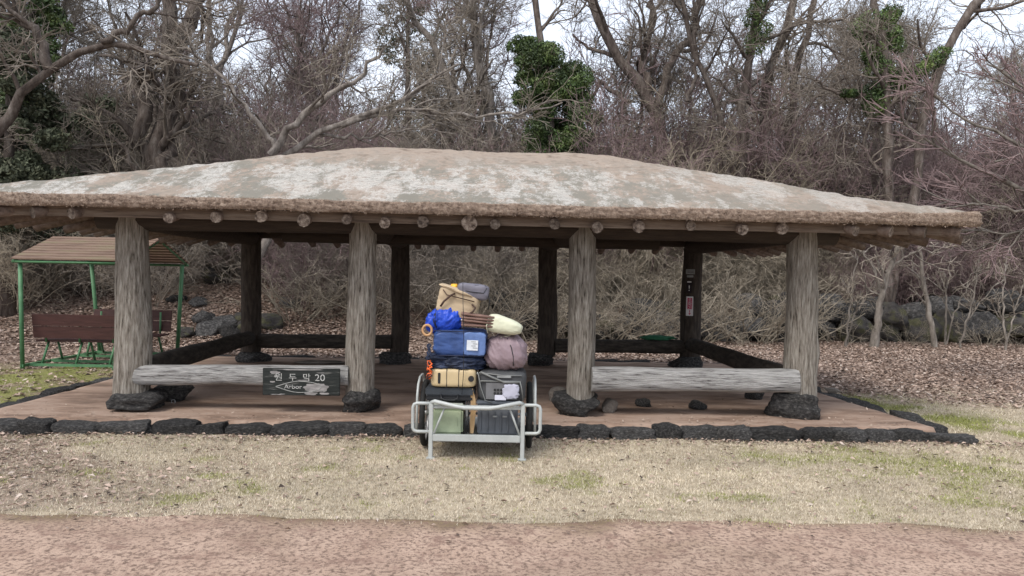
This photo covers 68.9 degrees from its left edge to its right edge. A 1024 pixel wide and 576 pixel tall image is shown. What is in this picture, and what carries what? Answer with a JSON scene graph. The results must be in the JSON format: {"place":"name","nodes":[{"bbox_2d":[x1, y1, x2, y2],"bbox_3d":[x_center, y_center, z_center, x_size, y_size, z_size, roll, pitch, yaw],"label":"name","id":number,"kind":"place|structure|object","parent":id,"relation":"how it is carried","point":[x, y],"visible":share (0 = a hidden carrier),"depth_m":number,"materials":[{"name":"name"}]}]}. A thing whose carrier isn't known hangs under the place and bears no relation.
{"place":"outdoors","nodes":[
{"label":"outdoors","id":0,"kind":"place"},
{"bbox_2d":[0,514,1023,575],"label":"path","id":1,"kind":"structure","parent":0,"point":[190,545],"depth_m":4.38,"materials":[{"name":"brown soil"}]},
{"bbox_2d":[0,258,1023,530],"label":"ground","id":2,"kind":"structure","parent":0,"point":[52,488],"depth_m":6.13,"materials":[{"name":"beige plant"}]},
{"bbox_2d":[0,0,75,259],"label":"evergreen tree","id":3,"kind":"object","parent":2,"relation":"on","point":[56,18],"visible":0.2,"depth_m":21.84,"materials":[{"name":"green plant"}]},
{"bbox_2d":[0,26,87,317],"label":"evergreen tree","id":4,"kind":"object","parent":2,"relation":"on","point":[18,165],"visible":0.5,"depth_m":17.42,"materials":[{"name":"green plant"}]},
{"bbox_2d":[0,227,112,312],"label":"leafless shrub","id":5,"kind":"object","parent":2,"relation":"on","point":[14,276],"visible":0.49,"depth_m":17.50,"materials":[{"name":"brown plant"}]},
{"bbox_2d":[0,0,131,174],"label":"woodland tree","id":6,"kind":"object","parent":2,"relation":"on","point":[65,3],"visible":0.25,"depth_m":23.46,"materials":[{"name":"brown plant"}]},
{"bbox_2d":[32,230,114,300],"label":"leafless shrub","id":7,"kind":"object","parent":2,"relation":"on","point":[102,285],"visible":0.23,"depth_m":18.38,"materials":[{"name":"plant"}]},
{"bbox_2d":[2,41,162,168],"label":"leafless shrub","id":8,"kind":"object","parent":2,"relation":"on","point":[67,95],"visible":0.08,"depth_m":23.78,"materials":[{"name":"plant"}]},
{"bbox_2d":[63,93,130,277],"bbox_3d":[-11.146,-2.660,19.915,2.084,5.086,2.023,1,1,0],"label":"tree","id":9,"kind":"object","parent":2,"relation":"on","point":[111,104],"visible":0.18,"depth_m":19.70,"materials":[{"name":"green plant"}]},
{"bbox_2d":[11,236,188,369],"bbox_3d":[-6.945,0.200,12.807,1.840,2.136,2.276,1,1,0],"label":"bench shelter","id":10,"kind":"object","parent":2,"relation":"on","point":[98,327],"visible":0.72,"depth_m":12.01,"materials":[{"name":"green paint"}]},
{"bbox_2d":[0,100,250,284],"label":"leafless shrub","id":11,"kind":"object","parent":2,"relation":"on","point":[42,238],"visible":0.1,"depth_m":17.86,"materials":[{"name":"brown plant"}]},
{"bbox_2d":[0,0,257,152],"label":"bare tree","id":12,"kind":"object","parent":2,"relation":"on","point":[8,118],"visible":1,"depth_m":14.34,"materials":[{"name":"brown plant"}]},
{"bbox_2d":[50,229,213,307],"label":"leafless shrub","id":13,"kind":"object","parent":2,"relation":"on","point":[173,281],"visible":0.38,"depth_m":17.92,"materials":[{"name":"brown plant"}]},
{"bbox_2d":[62,0,235,135],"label":"woodland tree","id":14,"kind":"object","parent":2,"relation":"on","point":[121,63],"visible":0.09,"depth_m":26.89,"materials":[{"name":"brown plant"}]},
{"bbox_2d":[33,0,273,294],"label":"bare tree","id":15,"kind":"object","parent":2,"relation":"on","point":[165,127],"visible":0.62,"depth_m":18.69,"materials":[{"name":"brown plant"}]},
{"bbox_2d":[39,56,301,271],"bbox_3d":[-9.368,-3.245,20.968,7.136,6.650,8.147,1,1,-17],"label":"leafless shrub","id":16,"kind":"object","parent":2,"relation":"on","point":[189,157],"visible":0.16,"depth_m":19.35,"materials":[{"name":"brown plant"}]},
{"bbox_2d":[106,0,314,161],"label":"woodland tree","id":17,"kind":"object","parent":2,"relation":"on","point":[228,48],"visible":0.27,"depth_m":24.52,"materials":[{"name":"brown plant"}]},
{"bbox_2d":[165,267,300,337],"bbox_3d":[-6.939,0.316,17.852,3.769,1.654,2.860,2,1,34],"label":"rock pile","id":18,"kind":"object","parent":2,"relation":"on","point":[210,324],"visible":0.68,"depth_m":17.03,"materials":[{"name":"grey stone"}]},
{"bbox_2d":[150,125,331,285],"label":"leafless shrub","id":19,"kind":"object","parent":2,"relation":"on","point":[230,258],"visible":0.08,"depth_m":18.74,"materials":[{"name":"brown plant"}]},
{"bbox_2d":[150,67,349,271],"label":"leafless shrub","id":20,"kind":"object","parent":2,"relation":"on","point":[268,82],"visible":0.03,"depth_m":21.02,"materials":[{"name":"plant"}]},
{"bbox_2d":[141,21,412,259],"bbox_3d":[-8.547,-4.516,25.977,9.771,7.473,9.159,1,1,-24],"label":"leafless shrub","id":21,"kind":"object","parent":2,"relation":"on","point":[258,99],"visible":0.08,"depth_m":24.47,"materials":[{"name":"brown plant"}]},
{"bbox_2d":[174,78,394,272],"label":"leafless shrub","id":22,"kind":"object","parent":2,"relation":"on","point":[223,158],"visible":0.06,"depth_m":20.72,"materials":[{"name":"brown plant"}]},
{"bbox_2d":[228,0,353,131],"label":"woodland tree","id":23,"kind":"object","parent":2,"relation":"on","point":[289,47],"visible":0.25,"depth_m":31.63,"materials":[{"name":"brown plant"}]},
{"bbox_2d":[197,85,388,276],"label":"leafless shrub","id":24,"kind":"object","parent":2,"relation":"on","point":[305,131],"visible":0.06,"depth_m":19.42,"materials":[{"name":"brown plant"}]},
{"bbox_2d":[207,250,383,324],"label":"leafless shrub","id":25,"kind":"object","parent":2,"relation":"on","point":[323,306],"visible":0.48,"depth_m":17.17,"materials":[{"name":"brown plant"}]},
{"bbox_2d":[228,0,380,142],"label":"woodland tree","id":26,"kind":"object","parent":2,"relation":"on","point":[312,34],"visible":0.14,"depth_m":38.46,"materials":[{"name":"brown plant"}]},
{"bbox_2d":[250,0,386,140],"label":"woodland tree","id":27,"kind":"object","parent":2,"relation":"on","point":[324,54],"visible":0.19,"depth_m":31.72,"materials":[{"name":"brown plant"}]},
{"bbox_2d":[244,0,397,144],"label":"woodland tree","id":28,"kind":"object","parent":2,"relation":"on","point":[299,39],"visible":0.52,"depth_m":28.29,"materials":[{"name":"brown plant"}]},
{"bbox_2d":[272,239,384,310],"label":"leafless shrub","id":29,"kind":"object","parent":2,"relation":"on","point":[296,272],"visible":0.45,"depth_m":17.93,"materials":[{"name":"brown plant"}]},
{"bbox_2d":[247,94,436,291],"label":"leafless shrub","id":30,"kind":"object","parent":2,"relation":"on","point":[343,131],"visible":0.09,"depth_m":18.75,"materials":[{"name":"brown plant"}]},
{"bbox_2d":[141,0,592,259],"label":"bare tree","id":31,"kind":"object","parent":2,"relation":"on","point":[318,102],"visible":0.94,"depth_m":16.52,"materials":[{"name":"grey plant"}]},
{"bbox_2d":[376,0,443,145],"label":"tree","id":32,"kind":"object","parent":2,"relation":"on","point":[392,58],"visible":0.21,"depth_m":29.69,"materials":[{"name":"plant"}]},
{"bbox_2d":[330,0,531,268],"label":"woodland tree","id":33,"kind":"object","parent":2,"relation":"on","point":[462,65],"visible":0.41,"depth_m":24.02,"materials":[{"name":"brown plant"}]},
{"bbox_2d":[379,245,503,314],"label":"leafless shrub","id":34,"kind":"object","parent":2,"relation":"on","point":[432,300],"visible":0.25,"depth_m":17.43,"materials":[{"name":"plant"}]},
{"bbox_2d":[371,0,527,254],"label":"bare tree","id":35,"kind":"object","parent":2,"relation":"on","point":[481,74],"visible":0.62,"depth_m":23.60,"materials":[{"name":"grey plant"}]},
{"bbox_2d":[386,0,533,150],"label":"woodland tree","id":36,"kind":"object","parent":2,"relation":"on","point":[505,28],"visible":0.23,"depth_m":26.05,"materials":[{"name":"brown plant"}]},
{"bbox_2d":[376,245,568,310],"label":"leafless shrub","id":37,"kind":"object","parent":2,"relation":"on","point":[495,254],"visible":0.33,"depth_m":18.33,"materials":[{"name":"brown plant"}]},
{"bbox_2d":[411,372,541,460],"bbox_3d":[-0.308,1.152,6.957,1.138,0.667,1.092,1,1,0],"label":"hand cart","id":38,"kind":"object","parent":2,"relation":"on","point":[428,435],"visible":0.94,"depth_m":6.48,"materials":[{"name":"paint"}]},
{"bbox_2d":[433,401,464,433],"bbox_3d":[-0.564,1.149,6.787,0.275,0.271,0.433,1,1,0],"label":"cooler box","id":39,"kind":"object","parent":38,"relation":"on","point":[451,421],"visible":0.62,"depth_m":6.58,"materials":[{"name":"green plastic"}]},
{"bbox_2d":[425,382,475,400],"bbox_3d":[-0.549,0.936,6.765,0.432,0.114,0.462,1,1,0],"label":"tool case","id":40,"kind":"object","parent":39,"relation":"on","point":[432,392],"visible":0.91,"depth_m":6.58,"materials":[{"name":"plastic"}]},
{"bbox_2d":[431,368,476,387],"bbox_3d":[-0.520,0.775,6.676,0.408,0.202,0.282,1,1,0],"label":"storage case","id":41,"kind":"object","parent":40,"relation":"on","point":[448,377],"visible":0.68,"depth_m":6.55,"materials":[{"name":"beige plastic"}]},
{"bbox_2d":[425,352,486,369],"bbox_3d":[-0.503,0.659,6.772,0.566,0.184,0.456,1,1,0],"label":"bundled tarp","id":42,"kind":"object","parent":41,"relation":"on","point":[453,362],"visible":0.62,"depth_m":6.58,"materials":[{"name":"blue fabric"}]},
{"bbox_2d":[432,327,487,356],"bbox_3d":[-0.464,0.483,6.747,0.483,0.245,0.453,1,1,0],"label":"storage bag","id":43,"kind":"object","parent":42,"relation":"on","point":[470,342],"visible":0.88,"depth_m":6.55,"materials":[{"name":"blue fabric"}]},
{"bbox_2d":[425,307,461,332],"bbox_3d":[-0.591,0.273,6.691,0.358,0.267,0.339,1,1,0],"label":"stuff sack","id":44,"kind":"object","parent":43,"relation":"on","point":[445,319],"visible":0.8,"depth_m":6.56,"materials":[{"name":"blue fabric"}]},
{"bbox_2d":[436,283,480,319],"bbox_3d":[-0.480,0.134,6.701,0.406,0.348,0.314,1,1,0],"label":"tote bag","id":45,"kind":"object","parent":44,"relation":"on","point":[455,299],"visible":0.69,"depth_m":6.58,"materials":[{"name":"beige fabric"}]},
{"bbox_2d":[476,396,517,434],"bbox_3d":[-0.127,1.140,6.825,0.377,0.297,0.528,1,1,0],"label":"storage crate","id":46,"kind":"object","parent":38,"relation":"on","point":[495,422],"visible":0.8,"depth_m":6.58,"materials":[{"name":"grey plastic"}]},
{"bbox_2d":[477,366,526,402],"bbox_3d":[-0.090,0.870,6.772,0.442,0.298,0.452,1,1,0],"label":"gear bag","id":47,"kind":"object","parent":46,"relation":"on","point":[500,385],"visible":0.93,"depth_m":6.57,"materials":[{"name":"grey fabric"}]},
{"bbox_2d":[484,334,527,369],"bbox_3d":[-0.055,0.578,6.729,0.395,0.336,0.386,1,1,0],"label":"duffel bag","id":48,"kind":"object","parent":47,"relation":"on","point":[505,352],"visible":0.95,"depth_m":6.57,"materials":[{"name":"fabric"}]},
{"bbox_2d":[411,245,559,290],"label":"leafless shrub","id":49,"kind":"object","parent":2,"relation":"on","point":[505,271],"visible":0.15,"depth_m":18.85,"materials":[{"name":"plant"}]},
{"bbox_2d":[319,80,658,271],"bbox_3d":[-1.011,-2.604,22.504,11.154,7.481,10.659,1,1,-28],"label":"leafless shrub","id":50,"kind":"object","parent":2,"relation":"on","point":[605,147],"visible":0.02,"depth_m":20.48,"materials":[{"name":"brown plant"}]},
{"bbox_2d":[0,355,978,444],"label":"platform","id":51,"kind":"structure","parent":2,"relation":"on","point":[81,408],"depth_m":7.94,"materials":[{"name":"brown stone"}]},
{"bbox_2d":[0,147,982,419],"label":"pavilion","id":52,"kind":"structure","parent":51,"relation":"on","point":[362,203],"depth_m":8.08,"materials":[{"name":"brown wood"}]},
{"bbox_2d":[263,368,339,395],"bbox_3d":[-2.223,0.991,7.887,0.804,0.285,0.036,1,3,-2],"label":"name board","id":53,"kind":"object","parent":52,"relation":"attached to","point":[303,381],"visible":1,"depth_m":7.87,"materials":[{"name":"black paint"}]},
{"bbox_2d":[0,366,1023,535],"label":"grass","id":54,"kind":"structure","parent":2,"relation":"on","point":[757,458],"depth_m":5.98,"materials":[{"name":"beige plant"}]},
{"bbox_2d":[0,270,1023,556],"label":"leaf litter","id":55,"kind":"object","parent":2,"relation":"on","point":[906,348],"visible":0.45,"depth_m":13.90,"materials":[{"name":"brown plant"}]},
{"bbox_2d":[499,0,603,153],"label":"ivy clad tree","id":56,"kind":"object","parent":2,"relation":"on","point":[539,55],"visible":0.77,"depth_m":20.89,"materials":[{"name":"green plant"}]},
{"bbox_2d":[505,248,641,309],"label":"leafless shrub","id":57,"kind":"object","parent":2,"relation":"on","point":[597,280],"visible":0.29,"depth_m":19.19,"materials":[{"name":"plant"}]},
{"bbox_2d":[478,36,685,292],"bbox_3d":[1.850,-3.146,22.342,7.624,7.376,8.134,1,1,17],"label":"leafless shrub","id":58,"kind":"object","parent":2,"relation":"on","point":[618,132],"visible":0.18,"depth_m":21.42,"materials":[{"name":"brown plant"}]},
{"bbox_2d":[525,248,671,310],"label":"leafless shrub","id":59,"kind":"object","parent":2,"relation":"on","point":[613,254],"visible":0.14,"depth_m":19.56,"materials":[{"name":"brown plant"}]},
{"bbox_2d":[537,273,674,339],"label":"leafless shrub","id":60,"kind":"object","parent":2,"relation":"on","point":[626,333],"visible":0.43,"depth_m":18.11,"materials":[{"name":"plant"}]},
{"bbox_2d":[526,263,708,339],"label":"leafless shrub","id":61,"kind":"object","parent":2,"relation":"on","point":[643,329],"visible":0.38,"depth_m":18.14,"materials":[{"name":"plant"}]},
{"bbox_2d":[487,110,775,302],"bbox_3d":[2.970,-1.772,21.700,8.819,5.732,7.160,1,1,9],"label":"leafless shrub","id":62,"kind":"object","parent":2,"relation":"on","point":[639,251],"visible":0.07,"depth_m":20.16,"materials":[{"name":"brown plant"}]},
{"bbox_2d":[520,0,744,288],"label":"bare tree","id":63,"kind":"object","parent":2,"relation":"on","point":[615,54],"visible":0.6,"depth_m":24.77,"materials":[{"name":"grey plant"}]},
{"bbox_2d":[461,0,810,182],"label":"bare trees","id":64,"kind":"object","parent":2,"relation":"on","point":[600,46],"visible":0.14,"depth_m":25.21,"materials":[{"name":"brown plant"}]},
{"bbox_2d":[584,0,722,267],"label":"woodland tree","id":65,"kind":"object","parent":2,"relation":"on","point":[676,75],"visible":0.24,"depth_m":26.79,"materials":[{"name":"brown plant"}]},
{"bbox_2d":[596,247,730,306],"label":"leafless shrub","id":66,"kind":"object","parent":2,"relation":"on","point":[662,289],"visible":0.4,"depth_m":19.77,"materials":[{"name":"brown plant"}]},
{"bbox_2d":[596,252,748,339],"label":"leafless shrub","id":67,"kind":"object","parent":2,"relation":"on","point":[607,293],"visible":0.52,"depth_m":18.30,"materials":[{"name":"brown plant"}]},
{"bbox_2d":[619,263,784,345],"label":"leafless shrub","id":68,"kind":"object","parent":2,"relation":"on","point":[736,318],"visible":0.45,"depth_m":18.62,"materials":[{"name":"brown plant"}]},
{"bbox_2d":[617,4,787,155],"bbox_3d":[7.084,-6.317,32.053,8.558,11.647,5.636,2,1,33],"label":"woodland tree","id":69,"kind":"object","parent":2,"relation":"on","point":[723,66],"visible":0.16,"depth_m":31.06,"materials":[{"name":"brown plant"}]},
{"bbox_2d":[560,27,861,183],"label":"leafless shrub","id":70,"kind":"object","parent":2,"relation":"on","point":[762,139],"visible":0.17,"depth_m":21.87,"materials":[{"name":"brown plant"}]},
{"bbox_2d":[637,126,811,302],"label":"leafless shrub","id":71,"kind":"object","parent":2,"relation":"on","point":[728,160],"visible":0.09,"depth_m":20.87,"materials":[{"name":"brown plant"}]},
{"bbox_2d":[671,253,786,311],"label":"leafless shrub","id":72,"kind":"object","parent":2,"relation":"on","point":[738,269],"visible":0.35,"depth_m":20.39,"materials":[{"name":"plant"}]},
{"bbox_2d":[619,0,856,304],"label":"bare tree","id":73,"kind":"object","parent":2,"relation":"on","point":[754,41],"visible":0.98,"depth_m":21.82,"materials":[{"name":"grey plant"}]},
{"bbox_2d":[592,38,913,269],"bbox_3d":[7.868,-3.939,26.683,11.327,8.541,12.225,2,1,32],"label":"leafless shrub","id":74,"kind":"object","parent":2,"relation":"on","point":[654,90],"visible":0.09,"depth_m":24.91,"materials":[{"name":"brown plant"}]},
{"bbox_2d":[483,288,1023,342],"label":"rock wall","id":75,"kind":"structure","parent":2,"relation":"on","point":[892,313],"depth_m":20.11,"materials":[{"name":"grey stone"}]},
{"bbox_2d":[601,70,909,290],"bbox_3d":[7.166,-2.761,24.901,11.000,7.489,8.930,1,1,-30],"label":"leafless shrub","id":76,"kind":"object","parent":2,"relation":"on","point":[755,146],"visible":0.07,"depth_m":22.78,"materials":[{"name":"brown plant"}]},
{"bbox_2d":[679,270,838,342],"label":"leafless shrub","id":77,"kind":"object","parent":2,"relation":"on","point":[774,334],"visible":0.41,"depth_m":19.00,"materials":[{"name":"plant"}]},
{"bbox_2d":[676,0,867,296],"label":"bare tree","id":78,"kind":"object","parent":2,"relation":"on","point":[785,35],"visible":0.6,"depth_m":22.82,"materials":[{"name":"grey plant"}]},
{"bbox_2d":[657,130,889,302],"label":"leafless shrub","id":79,"kind":"object","parent":2,"relation":"on","point":[760,260],"visible":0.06,"depth_m":21.18,"materials":[{"name":"plant"}]},
{"bbox_2d":[701,271,858,343],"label":"leafless shrub","id":80,"kind":"object","parent":2,"relation":"on","point":[826,285],"visible":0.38,"depth_m":18.84,"materials":[{"name":"plant"}]},
{"bbox_2d":[724,13,864,144],"bbox_3d":[12.649,-6.401,33.641,5.939,12.250,6.845,0,1,-43],"label":"woodland tree","id":81,"kind":"object","parent":2,"relation":"on","point":[807,79],"visible":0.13,"depth_m":33.41,"materials":[{"name":"brown plant"}]},
{"bbox_2d":[745,249,882,302],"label":"leafless shrub","id":82,"kind":"object","parent":2,"relation":"on","point":[837,272],"visible":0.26,"depth_m":20.83,"materials":[{"name":"brown plant"}]},
{"bbox_2d":[685,63,974,195],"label":"leafless shrub","id":83,"kind":"object","parent":2,"relation":"on","point":[913,153],"visible":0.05,"depth_m":24.17,"materials":[{"name":"plant"}]},
{"bbox_2d":[706,96,1006,301],"bbox_3d":[9.954,-2.451,24.405,9.359,7.745,9.794,1,1,-25],"label":"leafless shrub","id":84,"kind":"object","parent":2,"relation":"on","point":[857,177],"visible":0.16,"depth_m":21.72,"materials":[{"name":"brown plant"}]},
{"bbox_2d":[836,249,881,345],"bbox_3d":[8.789,0.171,18.695,1.280,2.636,0.893,1,1,0],"label":"sapling","id":85,"kind":"object","parent":2,"relation":"on","point":[846,341],"visible":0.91,"depth_m":18.68,"materials":[{"name":"grey plant"}]},
{"bbox_2d":[735,0,1023,301],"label":"bare tree","id":86,"kind":"object","parent":2,"relation":"on","point":[882,43],"visible":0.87,"depth_m":20.82,"materials":[{"name":"grey plant"}]},
{"bbox_2d":[798,0,977,292],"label":"woodland tree","id":87,"kind":"object","parent":2,"relation":"on","point":[909,50],"visible":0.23,"depth_m":24.37,"materials":[{"name":"brown plant"}]},
{"bbox_2d":[808,4,1000,159],"bbox_3d":[13.770,-5.471,28.059,5.469,11.280,6.303,1,1,-28],"label":"woodland tree","id":88,"kind":"object","parent":2,"relation":"on","point":[983,46],"visible":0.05,"depth_m":27.08,"materials":[{"name":"brown plant"}]},
{"bbox_2d":[790,98,1023,297],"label":"leafless shrub","id":89,"kind":"object","parent":2,"relation":"on","point":[954,163],"visible":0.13,"depth_m":22.62,"materials":[{"name":"brown plant"}]},
{"bbox_2d":[818,145,996,299],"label":"leafless shrub","id":90,"kind":"object","parent":2,"relation":"on","point":[905,165],"visible":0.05,"depth_m":21.99,"materials":[{"name":"plant"}]},
{"bbox_2d":[792,125,1023,296],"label":"leafless shrub","id":91,"kind":"object","parent":2,"relation":"on","point":[967,183],"visible":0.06,"depth_m":22.08,"materials":[{"name":"brown plant"}]},
{"bbox_2d":[853,238,971,347],"bbox_3d":[9.667,-0.141,18.481,2.852,3.299,1.630,1,1,22],"label":"bare tree","id":92,"kind":"object","parent":2,"relation":"on","point":[875,335],"visible":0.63,"depth_m":18.45,"materials":[{"name":"grey plant"}]},
{"bbox_2d":[836,239,997,304],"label":"leafless shrub","id":93,"kind":"object","parent":2,"relation":"on","point":[908,276],"visible":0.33,"depth_m":21.25,"materials":[{"name":"brown plant"}]},
{"bbox_2d":[898,245,937,347],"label":"bare tree","id":94,"kind":"object","parent":2,"relation":"on","point":[927,304],"visible":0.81,"depth_m":18.81,"materials":[{"name":"grey plant"}]},
{"bbox_2d":[830,152,1023,301],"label":"leafless shrub","id":95,"kind":"object","parent":2,"relation":"on","point":[947,206],"visible":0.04,"depth_m":22.32,"materials":[{"name":"plant"}]},
{"bbox_2d":[839,40,1022,188],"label":"leafless shrub","id":96,"kind":"object","parent":2,"relation":"on","point":[963,84],"visible":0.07,"depth_m":26.92,"materials":[{"name":"brown plant"}]},
{"bbox_2d":[860,36,1023,290],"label":"bare tree","id":97,"kind":"object","parent":2,"relation":"on","point":[985,171],"visible":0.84,"depth_m":11.97,"materials":[{"name":"grey plant"}]},
{"bbox_2d":[919,243,994,344],"bbox_3d":[11.706,0.123,19.662,1.722,2.805,0.812,1,1,-4],"label":"sapling","id":98,"kind":"object","parent":2,"relation":"on","point":[945,303],"visible":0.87,"depth_m":19.59,"materials":[{"name":"grey plant"}]},
{"bbox_2d":[891,31,1023,287],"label":"leafless shrub","id":99,"kind":"object","parent":2,"relation":"on","point":[993,119],"visible":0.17,"depth_m":25.19,"materials":[{"name":"brown plant"}]},
{"bbox_2d":[891,222,1023,300],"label":"leafless shrub","id":100,"kind":"object","parent":2,"relation":"on","point":[966,274],"visible":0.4,"depth_m":21.45,"materials":[{"name":"brown plant"}]},
{"bbox_2d":[912,106,1023,298],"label":"leafless shrub","id":101,"kind":"object","parent":2,"relation":"on","point":[1010,121],"visible":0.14,"depth_m":22.95,"materials":[{"name":"plant"}]},
{"bbox_2d":[928,133,1023,299],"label":"leafless shrub","id":102,"kind":"object","parent":2,"relation":"on","point":[993,276],"visible":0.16,"depth_m":21.44,"materials":[{"name":"plant"}]},
{"bbox_2d":[951,241,1016,346],"bbox_3d":[12.081,0.174,19.003,1.494,2.737,1.142,2,1,24],"label":"sapling","id":103,"kind":"object","parent":2,"relation":"on","point":[971,299],"visible":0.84,"depth_m":19.04,"materials":[{"name":"grey plant"}]},
{"bbox_2d":[954,38,1023,144],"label":"woodland tree","id":104,"kind":"object","parent":2,"relation":"on","point":[1017,64],"visible":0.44,"depth_m":28.06,"materials":[{"name":"brown plant"}]},
{"bbox_2d":[984,256,1023,350],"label":"sapling","id":105,"kind":"object","parent":2,"relation":"on","point":[1002,317],"visible":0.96,"depth_m":18.32,"materials":[{"name":"grey plant"}]},
{"bbox_2d":[43,0,1023,161],"label":"sky","id":106,"kind":"structure","parent":0,"point":[552,32],"materials":[{"name":"white"}]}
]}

